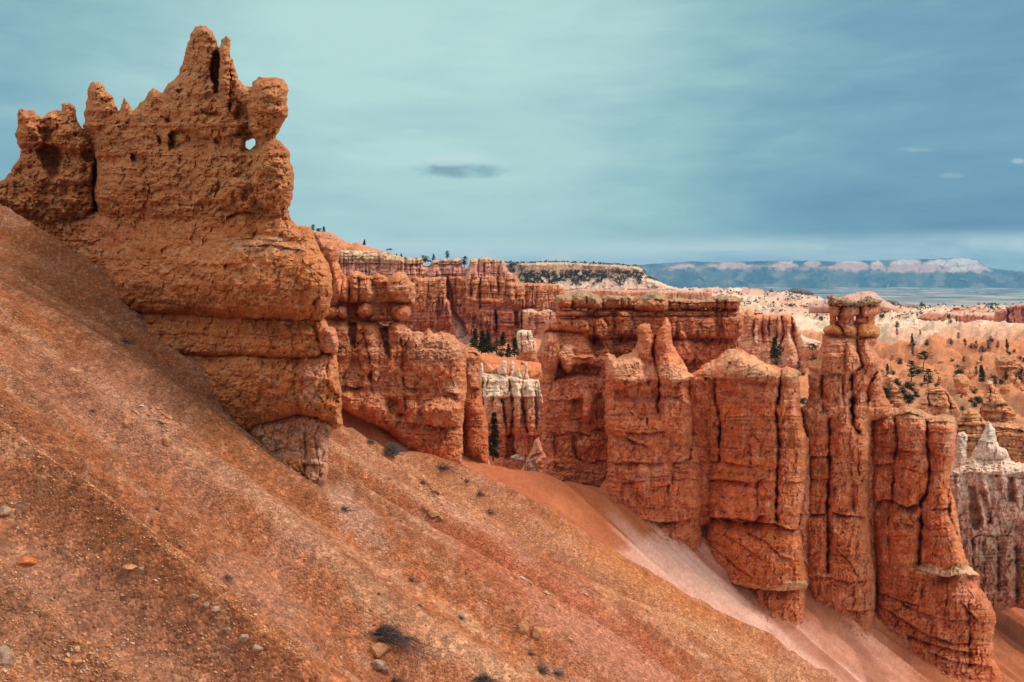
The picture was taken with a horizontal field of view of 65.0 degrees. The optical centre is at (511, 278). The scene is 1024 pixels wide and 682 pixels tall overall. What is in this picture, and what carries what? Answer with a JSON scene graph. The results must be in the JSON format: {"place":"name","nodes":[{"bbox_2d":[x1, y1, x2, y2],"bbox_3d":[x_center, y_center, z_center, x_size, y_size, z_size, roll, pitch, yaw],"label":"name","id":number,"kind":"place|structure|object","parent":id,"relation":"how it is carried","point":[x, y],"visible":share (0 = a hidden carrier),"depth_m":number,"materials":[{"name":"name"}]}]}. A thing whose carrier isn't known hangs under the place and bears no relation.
{"place":"outdoors","nodes":[
{"label":"outdoors","id":0,"kind":"place"},
{"bbox_2d":[321,231,397,255],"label":"hill","id":1,"kind":"structure","parent":0,"point":[341,244],"depth_m":211.59,"materials":[{"name":"stone"}]},
{"bbox_2d":[448,298,471,344],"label":"scree slope","id":2,"kind":"structure","parent":0,"point":[462,335],"depth_m":143.74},
{"bbox_2d":[0,204,971,681],"bbox_3d":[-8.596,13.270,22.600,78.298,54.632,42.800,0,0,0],"label":"hillside","id":3,"kind":"structure","parent":0,"point":[552,538],"depth_m":13.92,"materials":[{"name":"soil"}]},
{"bbox_2d":[0,505,11,516],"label":"stone","id":4,"kind":"object","parent":3,"relation":"on","point":[5,510],"visible":1,"depth_m":8.52,"materials":[{"name":"stone"}]},
{"bbox_2d":[0,645,13,666],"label":"stone","id":5,"kind":"object","parent":3,"relation":"on","point":[6,656],"visible":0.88,"depth_m":7.06,"materials":[{"name":"stone"}]},
{"bbox_2d":[17,556,37,565],"bbox_3d":[-4.941,2.886,8.191,0.182,0.101,0.154,0,0,0],"label":"stone","id":6,"kind":"object","parent":3,"relation":"on","point":[27,560],"visible":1,"depth_m":8.16,"materials":[{"name":"stone"}]},
{"bbox_2d":[73,659,81,664],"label":"stone","id":7,"kind":"object","parent":3,"relation":"on","point":[77,661],"visible":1,"depth_m":7.42,"materials":[{"name":"stone"}]},
{"bbox_2d":[123,420,132,427],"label":"stone","id":8,"kind":"object","parent":3,"relation":"on","point":[127,423],"visible":1,"depth_m":13.84,"materials":[{"name":"stone"}]},
{"bbox_2d":[122,334,135,345],"bbox_3d":[-8.255,1.340,17.370,0.398,0.171,0.346,20,2,5],"label":"dead brush","id":9,"kind":"object","parent":3,"relation":"on","point":[126,341],"visible":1,"depth_m":17.36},
{"bbox_2d":[123,564,137,569],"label":"stone","id":10,"kind":"object","parent":3,"relation":"on","point":[129,567],"visible":1,"depth_m":8.29,"materials":[{"name":"stone"}]},
{"bbox_2d":[162,437,170,446],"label":"stone","id":11,"kind":"object","parent":3,"relation":"on","point":[166,441],"visible":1,"depth_m":13.90,"materials":[{"name":"stone"}]},
{"bbox_2d":[0,25,342,486],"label":"rock crag","id":12,"kind":"structure","parent":3,"relation":"on","point":[167,208],"depth_m":18.31,"materials":[{"name":"stone"}]},
{"bbox_2d":[190,593,199,598],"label":"stone","id":13,"kind":"object","parent":3,"relation":"on","point":[194,596],"visible":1,"depth_m":8.20,"materials":[{"name":"stone"}]},
{"bbox_2d":[203,601,209,609],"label":"stone","id":14,"kind":"object","parent":3,"relation":"on","point":[206,604],"visible":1,"depth_m":8.16,"materials":[{"name":"stone"}]},
{"bbox_2d":[212,606,219,611],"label":"stone","id":15,"kind":"object","parent":3,"relation":"on","point":[215,608],"visible":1,"depth_m":8.14,"materials":[{"name":"stone"}]},
{"bbox_2d":[222,627,230,633],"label":"stone","id":16,"kind":"object","parent":3,"relation":"on","point":[226,630],"visible":1,"depth_m":8.07,"materials":[{"name":"stone"}]},
{"bbox_2d":[238,634,248,641],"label":"stone","id":17,"kind":"object","parent":3,"relation":"on","point":[243,638],"visible":1,"depth_m":8.05,"materials":[{"name":"stone"}]},
{"bbox_2d":[251,644,262,651],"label":"stone","id":18,"kind":"object","parent":3,"relation":"on","point":[256,648],"visible":1,"depth_m":8.01,"materials":[{"name":"stone"}]},
{"bbox_2d":[339,504,357,511],"bbox_3d":[-3.063,4.304,15.034,0.392,0.113,0.285,20,-3,-9],"label":"dead brush","id":19,"kind":"object","parent":3,"relation":"on","point":[345,508],"visible":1,"depth_m":15.02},
{"bbox_2d":[366,437,380,445],"bbox_3d":[-4.334,5.149,25.482,0.552,0.201,0.480,20,0,1],"label":"dead brush","id":20,"kind":"object","parent":3,"relation":"on","point":[369,441],"visible":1,"depth_m":25.45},
{"bbox_2d":[371,659,384,669],"bbox_3d":[-2.066,5.926,12.315,0.225,0.160,0.166,0,0,0],"label":"stone","id":21,"kind":"object","parent":3,"relation":"on","point":[377,664],"visible":1,"depth_m":12.27,"materials":[{"name":"stone"}]},
{"bbox_2d":[369,642,391,657],"bbox_3d":[-2.049,5.779,12.532,0.313,0.228,0.302,0,0,40],"label":"stone","id":22,"kind":"object","parent":3,"relation":"on","point":[378,649],"visible":1,"depth_m":12.45,"materials":[{"name":"stone"}]},
{"bbox_2d":[381,666,390,675],"bbox_3d":[-1.941,6.026,12.329,0.162,0.146,0.122,0,0,0],"label":"stone","id":23,"kind":"object","parent":3,"relation":"on","point":[385,670],"visible":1,"depth_m":12.28,"materials":[{"name":"stone"}]},
{"bbox_2d":[383,439,406,457],"bbox_3d":[-3.646,5.358,25.381,0.904,0.504,0.661,20,0,-1],"label":"dead brush","id":24,"kind":"object","parent":3,"relation":"on","point":[391,449],"visible":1,"depth_m":25.31,"materials":[{"name":"plant"}]},
{"bbox_2d":[390,672,410,681],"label":"dead brush","id":25,"kind":"object","parent":3,"relation":"on","point":[394,680],"visible":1,"depth_m":12.26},
{"bbox_2d":[368,616,441,662],"bbox_3d":[-1.679,5.633,12.667,1.403,0.322,0.690,20,0,0],"label":"dead brush","id":26,"kind":"object","parent":3,"relation":"on","point":[384,633],"visible":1,"depth_m":12.58,"materials":[{"name":"plant"}]},
{"bbox_2d":[423,505,429,510],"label":"stone","id":27,"kind":"object","parent":3,"relation":"on","point":[426,507],"visible":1,"depth_m":20.17,"materials":[{"name":"stone"}]},
{"bbox_2d":[427,511,438,516],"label":"stone","id":28,"kind":"object","parent":3,"relation":"on","point":[433,514],"visible":1,"depth_m":20.08,"materials":[{"name":"stone"}]},
{"bbox_2d":[437,462,460,475],"bbox_3d":[-2.206,6.682,28.504,0.926,0.337,0.804,20,-1,-2],"label":"dead brush","id":29,"kind":"object","parent":3,"relation":"on","point":[448,467],"visible":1,"depth_m":28.44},
{"bbox_2d":[466,672,501,681],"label":"dead brush","id":30,"kind":"object","parent":3,"relation":"on","point":[483,677],"visible":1,"depth_m":12.59,"materials":[{"name":"plant"}]},
{"bbox_2d":[518,621,528,633],"bbox_3d":[0.203,6.145,14.122,0.205,0.235,0.175,0,0,0],"label":"stone","id":31,"kind":"object","parent":3,"relation":"on","point":[523,627],"visible":1,"depth_m":14.08,"materials":[{"name":"stone"}]},
{"bbox_2d":[532,626,542,639],"bbox_3d":[0.450,6.241,14.114,0.199,0.265,0.188,0,0,0],"label":"stone","id":32,"kind":"object","parent":3,"relation":"on","point":[537,632],"visible":1,"depth_m":14.06,"materials":[{"name":"stone"}]},
{"bbox_2d":[533,659,562,676],"bbox_3d":[0.608,6.603,13.545,0.576,0.166,0.418,20,3,8],"label":"dead brush","id":33,"kind":"object","parent":3,"relation":"on","point":[542,670],"visible":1,"depth_m":13.55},
{"bbox_2d":[552,668,572,679],"bbox_3d":[0.869,6.706,13.697,0.371,0.135,0.322,20,-3,-8],"label":"dead brush","id":34,"kind":"object","parent":3,"relation":"on","point":[560,673],"visible":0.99,"depth_m":13.67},
{"bbox_2d":[0,0,1023,271],"label":"sky","id":35,"kind":"structure","parent":0,"point":[629,132],"materials":[{"name":"blue"}]},
{"bbox_2d":[522,438,546,471],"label":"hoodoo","id":36,"kind":"structure","parent":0,"point":[537,454],"depth_m":56.24,"materials":[{"name":"stone"}]},
{"bbox_2d":[505,262,698,293],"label":"mesa","id":37,"kind":"structure","parent":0,"point":[629,283],"depth_m":707.67,"materials":[{"name":"stone"}]},
{"bbox_2d":[504,260,637,266],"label":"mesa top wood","id":38,"kind":"object","parent":37,"relation":"on","point":[603,263],"visible":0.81,"depth_m":716.18,"materials":[{"name":"plant"}]},
{"bbox_2d":[505,262,658,285],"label":"mesa scrub","id":39,"kind":"object","parent":37,"relation":"on","point":[580,278],"visible":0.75,"depth_m":706.94,"materials":[{"name":"plant"}]},
{"bbox_2d":[341,408,1023,681],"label":"talus slope","id":40,"kind":"structure","parent":0,"point":[827,640],"depth_m":43.16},
{"bbox_2d":[314,231,488,463],"bbox_3d":[-5.311,3.975,41.123,9.681,12.707,5.296,0,0,-18],"label":"rock fin","id":41,"kind":"object","parent":40,"relation":"on","point":[418,391],"visible":0.85,"depth_m":39.93,"materials":[{"name":"stone"}]},
{"bbox_2d":[488,412,502,460],"bbox_3d":[-1.181,9.839,50.047,1.160,3.073,1.252,0,0,27],"label":"fir tree","id":42,"kind":"object","parent":40,"relation":"on","point":[493,437],"visible":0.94,"depth_m":49.94,"materials":[{"name":"green plant"}]},
{"bbox_2d":[511,455,524,467],"bbox_3d":[0.380,11.835,51.878,0.955,1.016,1.509,0,0,0],"label":"boulder","id":43,"kind":"object","parent":40,"relation":"on","point":[518,461],"visible":1,"depth_m":51.55,"materials":[{"name":"stone"}]},
{"bbox_2d":[526,458,537,471],"bbox_3d":[1.328,12.266,51.862,0.810,1.363,1.559,0,0,0],"label":"boulder","id":44,"kind":"object","parent":40,"relation":"on","point":[531,465],"visible":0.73,"depth_m":51.57,"materials":[{"name":"stone"}]},
{"bbox_2d":[536,291,743,486],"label":"rock wall","id":45,"kind":"structure","parent":40,"relation":"on","point":[571,353],"depth_m":50.07,"materials":[{"name":"stone"}]},
{"bbox_2d":[604,317,702,551],"bbox_3d":[8.368,10.069,47.045,6.321,15.599,6.450,0,0,0],"label":"rock fin","id":46,"kind":"object","parent":40,"relation":"on","point":[654,471],"visible":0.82,"depth_m":45.33,"materials":[{"name":"stone"}]},
{"bbox_2d":[689,349,809,625],"bbox_3d":[13.350,12.706,46.378,7.511,17.281,6.321,0,0,35],"label":"rock fin","id":47,"kind":"object","parent":40,"relation":"on","point":[752,439],"visible":0.85,"depth_m":43.72,"materials":[{"name":"stone"}]},
{"bbox_2d":[801,295,890,632],"bbox_3d":[19.739,11.823,47.672,4.882,21.764,7.838,0,0,27],"label":"hoodoo","id":48,"kind":"object","parent":40,"relation":"on","point":[845,406],"visible":0.83,"depth_m":45.30,"materials":[{"name":"stone"}]},
{"bbox_2d":[873,405,1001,681],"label":"rock fin","id":49,"kind":"object","parent":40,"relation":"on","point":[934,606],"visible":0.95,"depth_m":45.32,"materials":[{"name":"stone"}]},
{"bbox_2d":[949,421,1023,612],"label":"rock tower","id":50,"kind":"structure","parent":40,"relation":"on","point":[986,484],"depth_m":51.26,"materials":[{"name":"stone"}]},
{"bbox_2d":[464,286,1023,471],"bbox_3d":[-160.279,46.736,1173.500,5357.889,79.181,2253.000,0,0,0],"label":"canyon floor","id":51,"kind":"structure","parent":0,"point":[938,334],"depth_m":217.71,"materials":[{"name":"soil"}]},
{"bbox_2d":[338,250,572,346],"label":"layered cliff","id":52,"kind":"structure","parent":51,"relation":"on","point":[495,298],"depth_m":144.70,"materials":[{"name":"stone"}]},
{"bbox_2d":[422,255,431,262],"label":"juniper","id":53,"kind":"object","parent":52,"relation":"on","point":[426,259],"visible":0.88,"depth_m":150.96,"materials":[{"name":"green plant"}]},
{"bbox_2d":[461,256,466,266],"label":"pine tree","id":54,"kind":"object","parent":52,"relation":"on","point":[464,261],"visible":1,"depth_m":150.81,"materials":[{"name":"green plant"}]},
{"bbox_2d":[467,328,479,347],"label":"fir tree","id":55,"kind":"object","parent":51,"relation":"on","point":[474,338],"visible":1,"depth_m":96.90,"materials":[{"name":"green plant"}]},
{"bbox_2d":[475,330,487,353],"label":"fir tree","id":56,"kind":"object","parent":51,"relation":"on","point":[482,338],"visible":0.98,"depth_m":96.80,"materials":[{"name":"green plant"}]},
{"bbox_2d":[482,332,493,354],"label":"fir tree","id":57,"kind":"object","parent":51,"relation":"on","point":[488,339],"visible":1,"depth_m":96.75,"materials":[{"name":"green plant"}]},
{"bbox_2d":[489,340,506,353],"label":"juniper","id":58,"kind":"object","parent":51,"relation":"on","point":[494,347],"visible":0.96,"depth_m":96.99,"materials":[{"name":"green plant"}]},
{"bbox_2d":[495,349,505,357],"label":"bush","id":59,"kind":"object","parent":51,"relation":"on","point":[500,354],"visible":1,"depth_m":96.63,"materials":[{"name":"green plant"}]},
{"bbox_2d":[498,332,505,346],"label":"fir tree","id":60,"kind":"object","parent":51,"relation":"on","point":[502,339],"visible":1,"depth_m":96.89,"materials":[{"name":"green plant"}]},
{"bbox_2d":[504,343,512,357],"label":"fir tree","id":61,"kind":"object","parent":51,"relation":"on","point":[508,347],"visible":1,"depth_m":96.89,"materials":[{"name":"green plant"}]},
{"bbox_2d":[479,355,542,379],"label":"orange mound","id":62,"kind":"object","parent":51,"relation":"on","point":[535,371],"visible":0.24,"depth_m":88.94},
{"bbox_2d":[480,360,543,469],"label":"hoodoo group","id":63,"kind":"object","parent":51,"relation":"on","point":[513,402],"visible":0.69,"depth_m":75.76},
{"bbox_2d":[507,337,519,356],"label":"fir tree","id":64,"kind":"object","parent":51,"relation":"on","point":[515,345],"visible":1,"depth_m":96.82,"materials":[{"name":"green plant"}]},
{"bbox_2d":[516,330,537,361],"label":"rock block","id":65,"kind":"object","parent":51,"relation":"on","point":[527,345],"visible":0.85,"depth_m":110.31,"materials":[{"name":"stone"}]},
{"bbox_2d":[578,289,711,300],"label":"cliff","id":66,"kind":"structure","parent":51,"relation":"on","point":[693,295],"depth_m":415.21,"materials":[{"name":"stone"}]},
{"bbox_2d":[768,337,778,359],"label":"fir tree","id":67,"kind":"object","parent":51,"relation":"on","point":[773,348],"visible":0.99,"depth_m":149.77,"materials":[{"name":"green plant"}]},
{"bbox_2d":[770,358,782,365],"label":"bush","id":68,"kind":"object","parent":51,"relation":"on","point":[777,361],"visible":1,"depth_m":144.77,"materials":[{"name":"green plant"}]},
{"bbox_2d":[775,344,782,355],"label":"pine tree","id":69,"kind":"object","parent":51,"relation":"on","point":[777,350],"visible":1,"depth_m":148.87,"materials":[{"name":"green plant"}]},
{"bbox_2d":[739,306,821,369],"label":"fluted cliff","id":70,"kind":"structure","parent":51,"relation":"on","point":[760,330],"depth_m":159.96,"materials":[{"name":"stone"}]},
{"bbox_2d":[799,398,807,404],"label":"juniper","id":71,"kind":"object","parent":51,"relation":"on","point":[802,401],"visible":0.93,"depth_m":79.94,"materials":[{"name":"green plant"}]},
{"bbox_2d":[804,343,818,352],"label":"umbrella pine","id":72,"kind":"object","parent":51,"relation":"on","point":[814,346],"visible":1,"depth_m":119.94,"materials":[{"name":"green plant"}]},
{"bbox_2d":[688,288,1022,319],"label":"badland scrub","id":73,"kind":"object","parent":51,"relation":"on","point":[920,312],"visible":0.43,"depth_m":649.44,"materials":[{"name":"plant"}]},
{"bbox_2d":[883,382,894,393],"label":"bush","id":74,"kind":"object","parent":51,"relation":"on","point":[889,388],"visible":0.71,"depth_m":87.60,"materials":[{"name":"green plant"}]},
{"bbox_2d":[884,388,895,399],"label":"bush","id":75,"kind":"object","parent":51,"relation":"on","point":[887,396],"visible":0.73,"depth_m":87.93,"materials":[{"name":"green plant"}]},
{"bbox_2d":[883,374,901,407],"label":"hoodoo","id":76,"kind":"object","parent":51,"relation":"on","point":[893,399],"visible":0.56,"depth_m":114.19,"materials":[{"name":"stone"}]},
{"bbox_2d":[892,378,899,384],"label":"bush","id":77,"kind":"object","parent":51,"relation":"on","point":[895,381],"visible":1,"depth_m":87.95,"materials":[{"name":"green plant"}]},
{"bbox_2d":[895,358,903,364],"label":"juniper","id":78,"kind":"object","parent":51,"relation":"on","point":[900,361],"visible":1,"depth_m":121.96,"materials":[{"name":"green plant"}]},
{"bbox_2d":[897,385,907,393],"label":"bush","id":79,"kind":"object","parent":51,"relation":"on","point":[902,389],"visible":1,"depth_m":87.95,"materials":[{"name":"green plant"}]},
{"bbox_2d":[897,389,910,399],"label":"bush","id":80,"kind":"object","parent":51,"relation":"on","point":[905,395],"visible":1,"depth_m":87.79,"materials":[{"name":"green plant"}]},
{"bbox_2d":[903,381,910,388],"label":"bush","id":81,"kind":"object","parent":51,"relation":"on","point":[906,385],"visible":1,"depth_m":87.95,"materials":[{"name":"green plant"}]},
{"bbox_2d":[903,395,912,404],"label":"bush","id":82,"kind":"object","parent":51,"relation":"on","point":[909,401],"visible":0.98,"depth_m":87.89,"materials":[{"name":"green plant"}]},
{"bbox_2d":[905,360,917,381],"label":"pine tree","id":83,"kind":"object","parent":51,"relation":"on","point":[912,373],"visible":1,"depth_m":111.91,"materials":[{"name":"green plant"}]},
{"bbox_2d":[908,382,916,390],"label":"bush","id":84,"kind":"object","parent":51,"relation":"on","point":[911,387],"visible":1,"depth_m":87.83,"materials":[{"name":"green plant"}]},
{"bbox_2d":[915,365,923,375],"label":"juniper","id":85,"kind":"object","parent":51,"relation":"on","point":[919,370],"visible":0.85,"depth_m":113.91,"materials":[{"name":"green plant"}]},
{"bbox_2d":[913,351,932,372],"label":"umbrella pine","id":86,"kind":"object","parent":51,"relation":"on","point":[923,353],"visible":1,"depth_m":119.95,"materials":[{"name":"green plant"}]},
{"bbox_2d":[923,368,934,386],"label":"pine tree","id":87,"kind":"object","parent":51,"relation":"on","point":[929,376],"visible":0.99,"depth_m":103.90,"materials":[{"name":"green plant"}]},
{"bbox_2d":[934,375,941,384],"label":"eroded fin","id":88,"kind":"object","parent":51,"relation":"on","point":[939,380],"visible":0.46,"depth_m":141.81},
{"bbox_2d":[917,385,960,419],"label":"hoodoo","id":89,"kind":"object","parent":51,"relation":"on","point":[936,401],"visible":0.75,"depth_m":101.04,"materials":[{"name":"stone"}]},
{"bbox_2d":[875,318,1023,328],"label":"cream bluff","id":90,"kind":"structure","parent":51,"relation":"on","point":[915,322],"depth_m":312.58,"materials":[{"name":"stone"}]},
{"bbox_2d":[918,306,994,322],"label":"red bluff","id":91,"kind":"structure","parent":51,"relation":"on","point":[972,313],"depth_m":340.44,"materials":[{"name":"stone"}]},
{"bbox_2d":[953,364,965,375],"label":"bush","id":92,"kind":"object","parent":51,"relation":"on","point":[958,371],"visible":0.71,"depth_m":142.77,"materials":[{"name":"green plant"}]},
{"bbox_2d":[953,374,969,395],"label":"hoodoo","id":93,"kind":"object","parent":51,"relation":"on","point":[961,383],"visible":0.88,"depth_m":122.86,"materials":[{"name":"stone"}]},
{"bbox_2d":[968,370,974,377],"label":"eroded fin","id":94,"kind":"object","parent":51,"relation":"on","point":[971,374],"visible":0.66,"depth_m":141.36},
{"bbox_2d":[970,386,977,394],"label":"bush","id":95,"kind":"object","parent":51,"relation":"on","point":[974,391],"visible":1,"depth_m":87.91,"materials":[{"name":"green plant"}]},
{"bbox_2d":[974,397,982,403],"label":"bush","id":96,"kind":"object","parent":51,"relation":"on","point":[979,402],"visible":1,"depth_m":87.85,"materials":[{"name":"green plant"}]},
{"bbox_2d":[977,365,986,382],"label":"fir tree","id":97,"kind":"object","parent":51,"relation":"on","point":[981,374],"visible":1,"depth_m":99.93,"materials":[{"name":"green plant"}]},
{"bbox_2d":[978,345,985,352],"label":"juniper","id":98,"kind":"object","parent":51,"relation":"on","point":[982,348],"visible":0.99,"depth_m":206.35,"materials":[{"name":"green plant"}]},
{"bbox_2d":[954,407,1023,462],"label":"hoodoo","id":99,"kind":"object","parent":51,"relation":"on","point":[972,424],"visible":0.56,"depth_m":74.49,"materials":[{"name":"stone"}]},
{"bbox_2d":[993,376,998,386],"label":"pine tree","id":100,"kind":"object","parent":51,"relation":"on","point":[995,378],"visible":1,"depth_m":99.98,"materials":[{"name":"green plant"}]},
{"bbox_2d":[979,380,1015,422],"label":"hoodoo","id":101,"kind":"object","parent":51,"relation":"on","point":[995,406],"visible":0.81,"depth_m":103.31,"materials":[{"name":"stone"}]},
{"bbox_2d":[999,382,1009,393],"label":"eroded fin","id":102,"kind":"object","parent":51,"relation":"on","point":[1004,388],"visible":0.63,"depth_m":124.12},
{"bbox_2d":[994,355,1018,379],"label":"hoodoo","id":103,"kind":"object","parent":51,"relation":"on","point":[1003,363],"visible":0.71,"depth_m":136.81,"materials":[{"name":"stone"}]},
{"bbox_2d":[994,304,1023,322],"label":"red bluff","id":104,"kind":"structure","parent":51,"relation":"on","point":[1012,314],"depth_m":326.41,"materials":[{"name":"stone"}]},
{"bbox_2d":[1007,372,1015,382],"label":"eroded fin","id":105,"kind":"object","parent":51,"relation":"on","point":[1012,378],"visible":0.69,"depth_m":133.07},
{"bbox_2d":[1013,377,1023,390],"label":"eroded fin","id":106,"kind":"object","parent":51,"relation":"on","point":[1017,383],"visible":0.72,"depth_m":132.97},
{"bbox_2d":[1015,368,1023,381],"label":"bush","id":107,"kind":"object","parent":51,"relation":"on","point":[1018,373],"visible":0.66,"depth_m":136.86,"materials":[{"name":"green plant"}]},
{"bbox_2d":[788,287,813,294],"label":"dark hill","id":108,"kind":"structure","parent":0,"point":[805,292],"depth_m":1142.99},
{"bbox_2d":[635,258,1023,287],"bbox_3d":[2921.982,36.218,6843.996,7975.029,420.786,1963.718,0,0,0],"label":"plateau","id":109,"kind":"structure","parent":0,"point":[948,273],"depth_m":6559.85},
{"bbox_2d":[808,291,898,312],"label":"pink hill","id":110,"kind":"structure","parent":0,"point":[821,306],"depth_m":461.05,"materials":[{"name":"stone"}]},
{"bbox_2d":[698,287,1023,306],"bbox_3d":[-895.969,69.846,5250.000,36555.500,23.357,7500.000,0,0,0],"label":"valley","id":111,"kind":"structure","parent":0,"point":[948,297],"depth_m":3985.86,"materials":[{"name":"grey"}]},
{"bbox_2d":[886,300,935,308],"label":"wooded hill","id":112,"kind":"structure","parent":0,"point":[907,305],"depth_m":695.48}
]}

